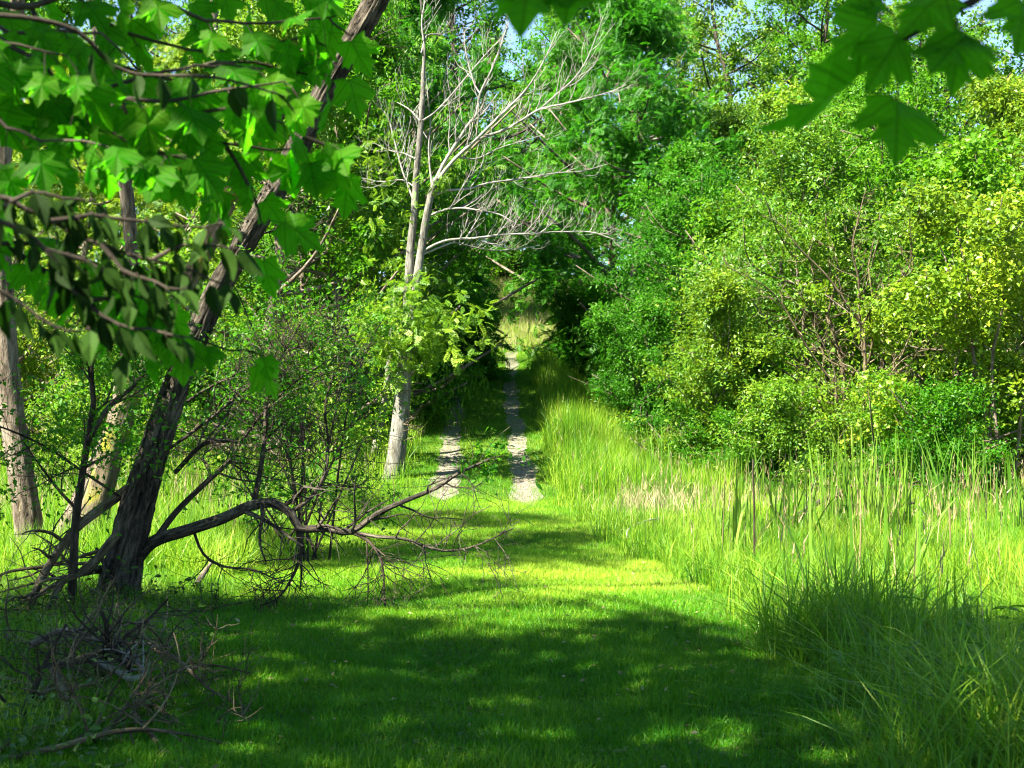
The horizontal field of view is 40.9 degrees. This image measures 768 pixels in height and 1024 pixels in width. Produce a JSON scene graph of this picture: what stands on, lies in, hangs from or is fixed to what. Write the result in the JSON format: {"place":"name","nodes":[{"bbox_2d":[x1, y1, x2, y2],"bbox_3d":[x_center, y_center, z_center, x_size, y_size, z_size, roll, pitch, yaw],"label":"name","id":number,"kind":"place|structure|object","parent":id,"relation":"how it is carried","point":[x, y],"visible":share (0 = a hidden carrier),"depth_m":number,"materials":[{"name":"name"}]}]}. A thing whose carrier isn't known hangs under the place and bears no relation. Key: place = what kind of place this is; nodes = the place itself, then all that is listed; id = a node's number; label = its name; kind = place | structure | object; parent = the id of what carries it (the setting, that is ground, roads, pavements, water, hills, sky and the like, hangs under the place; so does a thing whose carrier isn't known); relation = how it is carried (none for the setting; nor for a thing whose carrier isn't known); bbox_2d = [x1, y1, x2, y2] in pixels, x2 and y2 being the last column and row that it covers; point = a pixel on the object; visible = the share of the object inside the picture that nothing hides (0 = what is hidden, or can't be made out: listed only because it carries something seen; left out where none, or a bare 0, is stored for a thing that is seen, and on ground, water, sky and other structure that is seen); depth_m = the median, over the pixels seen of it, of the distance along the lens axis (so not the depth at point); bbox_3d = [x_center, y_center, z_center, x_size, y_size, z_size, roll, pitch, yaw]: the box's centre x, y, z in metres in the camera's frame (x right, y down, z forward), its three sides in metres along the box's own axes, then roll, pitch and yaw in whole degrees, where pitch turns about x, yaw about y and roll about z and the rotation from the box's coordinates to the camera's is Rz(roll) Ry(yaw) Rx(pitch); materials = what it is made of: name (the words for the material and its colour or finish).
{"place":"outdoors","nodes":[
{"label":"outdoors","id":0,"kind":"place"},
{"bbox_2d":[428,327,543,505],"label":"gravel path","id":1,"kind":"structure","parent":0,"point":[522,472],"depth_m":31.52,"materials":[{"name":"beige gravel"}]},
{"bbox_2d":[0,284,1023,767],"bbox_3d":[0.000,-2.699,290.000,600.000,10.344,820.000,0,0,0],"label":"ground","id":2,"kind":"structure","parent":0,"point":[490,484],"depth_m":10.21,"materials":[{"name":"green plant"}]},
{"bbox_2d":[0,0,45,552],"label":"pale tree","id":3,"kind":"object","parent":2,"relation":"on","point":[9,359],"visible":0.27,"depth_m":14.93,"materials":[{"name":"beige plant"}]},
{"bbox_2d":[0,587,140,717],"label":"fallen branch","id":4,"kind":"object","parent":2,"relation":"on","point":[37,681],"visible":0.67,"depth_m":6.82,"materials":[{"name":"brown wood"}]},
{"bbox_2d":[0,532,143,686],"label":"fallen branch","id":5,"kind":"object","parent":2,"relation":"on","point":[15,639],"visible":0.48,"depth_m":8.01,"materials":[{"name":"brown wood"}]},
{"bbox_2d":[0,99,149,457],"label":"elm tree","id":6,"kind":"object","parent":2,"relation":"on","point":[17,156],"visible":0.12,"depth_m":33.92,"materials":[{"name":"green plant"}]},
{"bbox_2d":[0,315,172,493],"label":"meadow bush","id":7,"kind":"object","parent":2,"relation":"on","point":[66,366],"visible":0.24,"depth_m":25.65,"materials":[{"name":"green plant"}]},
{"bbox_2d":[0,646,173,752],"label":"fallen branch","id":8,"kind":"object","parent":2,"relation":"on","point":[64,688],"visible":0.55,"depth_m":6.43,"materials":[{"name":"brown wood"}]},
{"bbox_2d":[13,556,165,690],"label":"fallen branch","id":9,"kind":"object","parent":2,"relation":"on","point":[106,629],"visible":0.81,"depth_m":7.18,"materials":[{"name":"brown wood"}]},
{"bbox_2d":[89,629,165,682],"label":"fallen branch","id":10,"kind":"object","parent":9,"relation":"on","point":[117,672],"visible":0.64,"depth_m":7.17,"materials":[{"name":"wood"}]},
{"bbox_2d":[21,0,161,374],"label":"tree","id":11,"kind":"object","parent":2,"relation":"on","point":[63,6],"visible":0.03,"depth_m":62.21,"materials":[{"name":"green plant"}]},
{"bbox_2d":[51,0,138,538],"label":"slanting trunk","id":12,"kind":"object","parent":2,"relation":"on","point":[127,199],"visible":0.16,"depth_m":15.04,"materials":[{"name":"beige plant"}]},
{"bbox_2d":[43,576,159,690],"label":"fallen branch","id":13,"kind":"object","parent":2,"relation":"on","point":[79,641],"visible":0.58,"depth_m":7.24,"materials":[{"name":"brown wood"}]},
{"bbox_2d":[4,573,203,675],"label":"fallen branch","id":14,"kind":"object","parent":2,"relation":"on","point":[33,643],"visible":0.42,"depth_m":7.71,"materials":[{"name":"brown wood"}]},
{"bbox_2d":[0,554,228,767],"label":"undergrowth","id":15,"kind":"object","parent":2,"relation":"on","point":[23,740],"visible":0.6,"depth_m":7.22,"materials":[{"name":"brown plant"}]},
{"bbox_2d":[0,610,230,760],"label":"fallen branch","id":16,"kind":"object","parent":2,"relation":"on","point":[80,739],"visible":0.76,"depth_m":5.97,"materials":[{"name":"brown wood"}]},
{"bbox_2d":[0,204,239,610],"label":"sapling","id":17,"kind":"object","parent":2,"relation":"on","point":[76,505],"visible":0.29,"depth_m":10.07,"materials":[{"name":"green plant"}]},
{"bbox_2d":[53,667,191,754],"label":"fallen branch","id":18,"kind":"object","parent":2,"relation":"on","point":[136,719],"visible":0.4,"depth_m":6.22,"materials":[{"name":"brown wood"}]},
{"bbox_2d":[0,27,246,436],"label":"locust tree","id":19,"kind":"object","parent":2,"relation":"on","point":[92,195],"visible":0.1,"depth_m":36.72,"materials":[{"name":"green plant"}]},
{"bbox_2d":[0,12,294,394],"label":"dogwood tree","id":20,"kind":"object","parent":2,"relation":"on","point":[62,266],"visible":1,"depth_m":2.51,"materials":[{"name":"green plant"}]},
{"bbox_2d":[93,634,204,743],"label":"fallen branch","id":21,"kind":"object","parent":2,"relation":"on","point":[136,691],"visible":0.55,"depth_m":6.54,"materials":[{"name":"brown wood"}]},
{"bbox_2d":[77,0,231,261],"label":"tree","id":22,"kind":"object","parent":2,"relation":"on","point":[137,6],"visible":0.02,"depth_m":63.39,"materials":[{"name":"green plant"}]},
{"bbox_2d":[59,584,257,682],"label":"fallen branch","id":23,"kind":"object","parent":2,"relation":"on","point":[146,620],"visible":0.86,"depth_m":7.29,"materials":[{"name":"brown wood"}]},
{"bbox_2d":[74,287,263,470],"bbox_3d":[-7.682,0.114,32.892,5.692,5.156,4.506,0,0,-25],"label":"meadow bush","id":24,"kind":"object","parent":2,"relation":"on","point":[209,407],"visible":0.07,"depth_m":32.69,"materials":[{"name":"green plant"}]},
{"bbox_2d":[55,22,290,434],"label":"locust tree","id":25,"kind":"object","parent":2,"relation":"on","point":[174,56],"visible":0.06,"depth_m":40.72,"materials":[{"name":"green plant"}]},
{"bbox_2d":[94,631,262,744],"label":"fallen branch","id":26,"kind":"object","parent":2,"relation":"on","point":[169,716],"visible":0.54,"depth_m":6.46,"materials":[{"name":"brown wood"}]},
{"bbox_2d":[112,598,260,711],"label":"fallen branch","id":27,"kind":"object","parent":2,"relation":"on","point":[188,669],"visible":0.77,"depth_m":7.12,"materials":[{"name":"brown wood"}]},
{"bbox_2d":[0,0,381,400],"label":"maple tree","id":28,"kind":"object","parent":2,"relation":"on","point":[124,143],"visible":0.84,"depth_m":3.22,"materials":[{"name":"green plant"}]},
{"bbox_2d":[80,49,319,545],"bbox_3d":[-1.748,-2.796,14.053,5.778,9.646,4.754,0,0,-39],"label":"mossy tree","id":29,"kind":"object","parent":2,"relation":"on","point":[111,478],"visible":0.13,"depth_m":14.07,"materials":[{"name":"beige plant"}]},
{"bbox_2d":[148,599,278,688],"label":"fallen branch","id":30,"kind":"object","parent":2,"relation":"on","point":[211,665],"visible":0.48,"depth_m":7.39,"materials":[{"name":"brown wood"}]},
{"bbox_2d":[83,0,343,298],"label":"tree","id":31,"kind":"object","parent":2,"relation":"on","point":[166,29],"depth_m":54.64,"materials":[{"name":"green plant"}]},
{"bbox_2d":[0,378,439,748],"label":"rough grass","id":32,"kind":"structure","parent":2,"relation":"on","point":[212,540],"depth_m":13.06,"materials":[{"name":"green plant"}]},
{"bbox_2d":[72,0,451,475],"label":"ash tree","id":33,"kind":"object","parent":2,"relation":"on","point":[273,30],"visible":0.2,"depth_m":31.16,"materials":[{"name":"green plant"}]},
{"bbox_2d":[0,0,541,623],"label":"leaning tree","id":34,"kind":"object","parent":2,"relation":"on","point":[136,498],"visible":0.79,"depth_m":10.50,"materials":[{"name":"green plant"}]},
{"bbox_2d":[118,0,449,429],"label":"walnut tree","id":35,"kind":"object","parent":2,"relation":"on","point":[266,236],"depth_m":38.16,"materials":[{"name":"green plant"}]},
{"bbox_2d":[203,295,367,473],"bbox_3d":[-5.074,0.405,32.104,3.782,5.066,3.770,0,0,41],"label":"meadow bush","id":36,"kind":"object","parent":2,"relation":"on","point":[299,365],"visible":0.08,"depth_m":31.50,"materials":[{"name":"green plant"}]},
{"bbox_2d":[133,246,448,561],"bbox_3d":[-2.536,0.146,16.373,3.622,3.928,5.128,0,0,0],"label":"arching shrub","id":37,"kind":"object","parent":2,"relation":"on","point":[300,513],"visible":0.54,"depth_m":15.60,"materials":[{"name":"green plant"}]},
{"bbox_2d":[199,119,403,439],"bbox_3d":[-5.627,-2.909,35.698,5.916,9.909,7.052,0,0,33],"label":"elm tree","id":38,"kind":"object","parent":2,"relation":"on","point":[319,215],"visible":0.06,"depth_m":35.20,"materials":[{"name":"green plant"}]},
{"bbox_2d":[151,0,516,448],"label":"ash tree","id":39,"kind":"object","parent":2,"relation":"on","point":[357,261],"visible":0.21,"depth_m":33.92,"materials":[{"name":"green plant"}]},
{"bbox_2d":[307,298,425,443],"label":"track bush","id":40,"kind":"object","parent":2,"relation":"on","point":[366,399],"visible":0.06,"depth_m":33.34,"materials":[{"name":"green plant"}]},
{"bbox_2d":[209,0,530,430],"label":"willow tree","id":41,"kind":"object","parent":2,"relation":"on","point":[445,218],"visible":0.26,"depth_m":35.12,"materials":[{"name":"green plant"}]},
{"bbox_2d":[311,2,474,280],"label":"tree","id":42,"kind":"object","parent":2,"relation":"on","point":[435,67],"visible":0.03,"depth_m":56.74,"materials":[{"name":"green plant"}]},
{"bbox_2d":[264,0,566,368],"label":"walnut tree","id":43,"kind":"object","parent":2,"relation":"on","point":[415,18],"visible":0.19,"depth_m":39.28,"materials":[{"name":"green plant"}]},
{"bbox_2d":[390,309,469,419],"bbox_3d":[-2.637,-0.337,37.079,2.831,3.771,2.933,0,0,8],"label":"walnut sapling","id":44,"kind":"object","parent":2,"relation":"on","point":[446,386],"visible":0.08,"depth_m":36.94,"materials":[{"name":"green plant"}]},
{"bbox_2d":[357,0,523,260],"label":"tree","id":45,"kind":"object","parent":2,"relation":"on","point":[502,53],"visible":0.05,"depth_m":65.97,"materials":[{"name":"green plant"}]},
{"bbox_2d":[12,552,871,767],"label":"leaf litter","id":46,"kind":"object","parent":2,"relation":"on","point":[306,679],"visible":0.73,"depth_m":7.75,"materials":[{"name":"plant"}]},
{"bbox_2d":[322,0,606,265],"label":"tree","id":47,"kind":"object","parent":2,"relation":"on","point":[487,24],"visible":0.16,"depth_m":57.41,"materials":[{"name":"green plant"}]},
{"bbox_2d":[3,583,930,767],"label":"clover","id":48,"kind":"object","parent":2,"relation":"on","point":[469,715],"visible":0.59,"depth_m":7.64,"materials":[{"name":"green plant"}]},
{"bbox_2d":[427,257,521,384],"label":"walnut sapling","id":49,"kind":"object","parent":2,"relation":"on","point":[490,362],"visible":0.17,"depth_m":42.16,"materials":[{"name":"green plant"}]},
{"bbox_2d":[420,78,540,281],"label":"tree","id":50,"kind":"object","parent":2,"relation":"on","point":[495,269],"visible":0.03,"depth_m":76.75,"materials":[{"name":"green plant"}]},
{"bbox_2d":[335,0,641,481],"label":"bare forked tree","id":51,"kind":"object","parent":2,"relation":"on","point":[428,331],"visible":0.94,"depth_m":28.55,"materials":[{"name":"grey plant"}]},
{"bbox_2d":[449,70,567,271],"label":"tree","id":52,"kind":"object","parent":2,"relation":"on","point":[502,125],"visible":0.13,"depth_m":83.67,"materials":[{"name":"green plant"}]},
{"bbox_2d":[0,398,1023,639],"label":"seeding grass","id":53,"kind":"structure","parent":2,"relation":"on","point":[781,537],"depth_m":17.50,"materials":[{"name":"plant"}]},
{"bbox_2d":[452,149,600,282],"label":"tree","id":54,"kind":"object","parent":2,"relation":"on","point":[503,274],"visible":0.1,"depth_m":80.99,"materials":[{"name":"green plant"}]},
{"bbox_2d":[437,274,674,363],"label":"field grass","id":55,"kind":"structure","parent":2,"relation":"on","point":[521,316],"depth_m":57.90,"materials":[{"name":"plant"}]},
{"bbox_2d":[519,279,618,385],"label":"walnut sapling","id":56,"kind":"object","parent":2,"relation":"on","point":[566,314],"visible":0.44,"depth_m":44.32,"materials":[{"name":"green plant"}]},
{"bbox_2d":[480,6,669,291],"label":"tree","id":57,"kind":"object","parent":2,"relation":"on","point":[557,20],"visible":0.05,"depth_m":73.15,"materials":[{"name":"green plant"}]},
{"bbox_2d":[461,0,727,338],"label":"walnut tree","id":58,"kind":"object","parent":2,"relation":"on","point":[560,49],"visible":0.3,"depth_m":48.15,"materials":[{"name":"green plant"}]},
{"bbox_2d":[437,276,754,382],"bbox_3d":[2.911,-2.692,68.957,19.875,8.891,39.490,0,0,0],"label":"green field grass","id":59,"kind":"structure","parent":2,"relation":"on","point":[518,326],"depth_m":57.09,"materials":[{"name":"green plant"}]},
{"bbox_2d":[462,0,804,414],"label":"walnut tree","id":60,"kind":"object","parent":2,"relation":"on","point":[645,24],"visible":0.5,"depth_m":42.83,"materials":[{"name":"green plant"}]},
{"bbox_2d":[562,287,705,440],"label":"shaded bush","id":61,"kind":"object","parent":2,"relation":"on","point":[648,315],"visible":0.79,"depth_m":35.20,"materials":[{"name":"green plant"}]},
{"bbox_2d":[515,0,760,315],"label":"locust tree","id":62,"kind":"object","parent":2,"relation":"on","point":[664,88],"visible":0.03,"depth_m":55.24,"materials":[{"name":"green plant"}]},
{"bbox_2d":[575,479,723,515],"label":"dead reed clump","id":63,"kind":"object","parent":2,"relation":"on","point":[654,494],"visible":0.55,"depth_m":24.09,"materials":[{"name":"plant"}]},
{"bbox_2d":[584,126,762,441],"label":"oak tree","id":64,"kind":"object","parent":2,"relation":"on","point":[681,157],"visible":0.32,"depth_m":40.28,"materials":[{"name":"green plant"}]},
{"bbox_2d":[585,0,772,268],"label":"tree","id":65,"kind":"object","parent":2,"relation":"on","point":[719,31],"visible":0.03,"depth_m":65.49,"materials":[{"name":"green plant"}]},
{"bbox_2d":[618,0,795,242],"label":"tree","id":66,"kind":"object","parent":2,"relation":"on","point":[699,22],"visible":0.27,"depth_m":59.55,"materials":[{"name":"green plant"}]},
{"bbox_2d":[576,143,841,439],"bbox_3d":[5.334,-2.223,39.117,7.057,8.937,7.238,0,0,41],"label":"overhanging tree","id":67,"kind":"object","parent":2,"relation":"on","point":[649,256],"visible":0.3,"depth_m":38.60,"materials":[{"name":"green plant"}]},
{"bbox_2d":[609,256,827,470],"bbox_3d":[4.331,0.204,30.013,4.435,5.959,4.450,0,0,-23],"label":"rounded bush","id":68,"kind":"object","parent":2,"relation":"on","point":[714,293],"visible":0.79,"depth_m":29.58,"materials":[{"name":"green plant"}]},
{"bbox_2d":[650,396,806,494],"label":"bush","id":69,"kind":"object","parent":2,"relation":"on","point":[699,433],"visible":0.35,"depth_m":28.88,"materials":[{"name":"green plant"}]},
{"bbox_2d":[684,465,772,557],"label":"cattail clump","id":70,"kind":"object","parent":2,"relation":"on","point":[736,532],"visible":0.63,"depth_m":14.31,"materials":[{"name":"plant"}]},
{"bbox_2d":[642,89,818,419],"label":"elm tree","id":71,"kind":"object","parent":2,"relation":"on","point":[725,120],"visible":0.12,"depth_m":45.29,"materials":[{"name":"green plant"}]},
{"bbox_2d":[625,174,870,442],"bbox_3d":[6.577,-1.069,38.479,7.120,9.535,7.096,0,0,-16],"label":"tall bush","id":72,"kind":"object","parent":2,"relation":"on","point":[729,222],"visible":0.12,"depth_m":37.77,"materials":[{"name":"green plant"}]},
{"bbox_2d":[474,0,1023,165],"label":"maple tree","id":73,"kind":"object","parent":2,"relation":"on","point":[879,53],"visible":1,"depth_m":1.93,"materials":[{"name":"green plant"}]},
{"bbox_2d":[710,0,834,185],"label":"tree","id":74,"kind":"object","parent":2,"relation":"on","point":[784,4],"visible":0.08,"depth_m":71.45,"materials":[{"name":"green plant"}]},
{"bbox_2d":[523,339,1023,767],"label":"meadow grass","id":75,"kind":"structure","parent":2,"relation":"on","point":[860,614],"depth_m":9.41,"materials":[{"name":"green plant"}]},
{"bbox_2d":[749,442,844,537],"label":"cattail clump","id":76,"kind":"object","parent":2,"relation":"on","point":[786,502],"visible":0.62,"depth_m":17.41,"materials":[{"name":"plant"}]},
{"bbox_2d":[688,0,919,246],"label":"tree","id":77,"kind":"object","parent":2,"relation":"on","point":[789,41],"visible":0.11,"depth_m":59.38,"materials":[{"name":"green plant"}]},
{"bbox_2d":[705,364,914,498],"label":"bush","id":78,"kind":"object","parent":2,"relation":"on","point":[773,403],"visible":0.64,"depth_m":28.25,"materials":[{"name":"green plant"}]},
{"bbox_2d":[650,94,977,428],"bbox_3d":[6.858,-2.294,33.226,7.428,9.407,7.619,0,0,-25],"label":"bush","id":79,"kind":"object","parent":2,"relation":"on","point":[781,146],"visible":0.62,"depth_m":32.32,"materials":[{"name":"green plant"}]},
{"bbox_2d":[777,478,862,590],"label":"cattail clump","id":80,"kind":"object","parent":2,"relation":"on","point":[794,540],"visible":0.47,"depth_m":10.79,"materials":[{"name":"plant"}]},
{"bbox_2d":[741,72,913,428],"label":"oak tree","id":81,"kind":"object","parent":2,"relation":"on","point":[773,107],"visible":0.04,"depth_m":46.70,"materials":[{"name":"green plant"}]},
{"bbox_2d":[780,427,876,532],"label":"cattail clump","id":82,"kind":"object","parent":2,"relation":"on","point":[845,481],"visible":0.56,"depth_m":20.32,"materials":[{"name":"plant"}]},
{"bbox_2d":[713,182,948,457],"bbox_3d":[6.691,-0.900,28.848,5.028,6.674,1.774,0,0,0],"label":"dead shrub","id":83,"kind":"object","parent":2,"relation":"on","point":[863,350],"visible":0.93,"depth_m":28.83,"materials":[{"name":"grey wood"}]},
{"bbox_2d":[740,182,969,470],"bbox_3d":[7.676,-0.859,31.328,5.443,7.237,6.885,0,0,-36],"label":"twiggy bush","id":84,"kind":"object","parent":2,"relation":"on","point":[818,243],"visible":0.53,"depth_m":31.24,"materials":[{"name":"green plant"}]},
{"bbox_2d":[694,52,1023,410],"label":"overhanging tree","id":85,"kind":"object","parent":2,"relation":"on","point":[912,101],"visible":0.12,"depth_m":36.47,"materials":[{"name":"green plant"}]},
{"bbox_2d":[824,422,898,524],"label":"cattail clump","id":86,"kind":"object","parent":2,"relation":"on","point":[871,498],"visible":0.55,"depth_m":22.13,"materials":[{"name":"plant"}]},
{"bbox_2d":[756,111,1023,470],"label":"yellow bush","id":87,"kind":"object","parent":2,"relation":"on","point":[956,155],"visible":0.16,"depth_m":32.82,"materials":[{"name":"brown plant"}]},
{"bbox_2d":[845,420,937,536],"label":"cattail clump","id":88,"kind":"object","parent":2,"relation":"on","point":[906,496],"visible":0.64,"depth_m":18.10,"materials":[{"name":"plant"}]},
{"bbox_2d":[784,165,1023,496],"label":"yellow bush","id":89,"kind":"object","parent":2,"relation":"on","point":[956,289],"visible":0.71,"depth_m":27.79,"materials":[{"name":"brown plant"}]},
{"bbox_2d":[801,0,1018,188],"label":"tree","id":90,"kind":"object","parent":2,"relation":"on","point":[924,39],"visible":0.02,"depth_m":59.73,"materials":[{"name":"green plant"}]},
{"bbox_2d":[797,82,1022,428],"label":"oak tree","id":91,"kind":"object","parent":2,"relation":"on","point":[925,149],"visible":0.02,"depth_m":41.53,"materials":[{"name":"green plant"}]},
{"bbox_2d":[811,55,1023,421],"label":"oak tree","id":92,"kind":"object","parent":2,"relation":"on","point":[998,104],"visible":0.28,"depth_m":39.71,"materials":[{"name":"green plant"}]},
{"bbox_2d":[883,483,958,598],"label":"cattail clump","id":93,"kind":"object","parent":2,"relation":"on","point":[918,551],"visible":0.64,"depth_m":11.18,"materials":[{"name":"plant"}]},
{"bbox_2d":[829,366,1023,501],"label":"bush","id":94,"kind":"object","parent":2,"relation":"on","point":[943,414],"visible":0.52,"depth_m":26.68,"materials":[{"name":"green plant"}]},
{"bbox_2d":[844,0,1023,176],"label":"tree","id":95,"kind":"object","parent":2,"relation":"on","point":[930,31],"visible":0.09,"depth_m":54.01,"materials":[{"name":"green plant"}]},
{"bbox_2d":[911,424,1018,522],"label":"cattail clump","id":96,"kind":"object","parent":2,"relation":"on","point":[939,495],"visible":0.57,"depth_m":21.67,"materials":[{"name":"plant"}]},
{"bbox_2d":[946,429,998,512],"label":"cattail clump","id":97,"kind":"object","parent":2,"relation":"on","point":[974,494],"visible":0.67,"depth_m":24.31,"materials":[{"name":"plant"}]},
{"bbox_2d":[932,100,1023,453],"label":"tree","id":98,"kind":"object","parent":2,"relation":"on","point":[1021,157],"visible":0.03,"depth_m":36.83,"materials":[{"name":"green plant"}]},
{"bbox_2d":[935,0,1023,344],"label":"tree","id":99,"kind":"object","parent":2,"relation":"on","point":[1008,68],"visible":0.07,"depth_m":57.81,"materials":[{"name":"green plant"}]},
{"bbox_2d":[986,447,1023,532],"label":"cattail clump","id":100,"kind":"object","parent":2,"relation":"on","point":[1013,517],"visible":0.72,"depth_m":18.70,"materials":[{"name":"plant"}]},
{"bbox_2d":[2,0,1023,300],"label":"sky","id":101,"kind":"structure","parent":0,"point":[988,2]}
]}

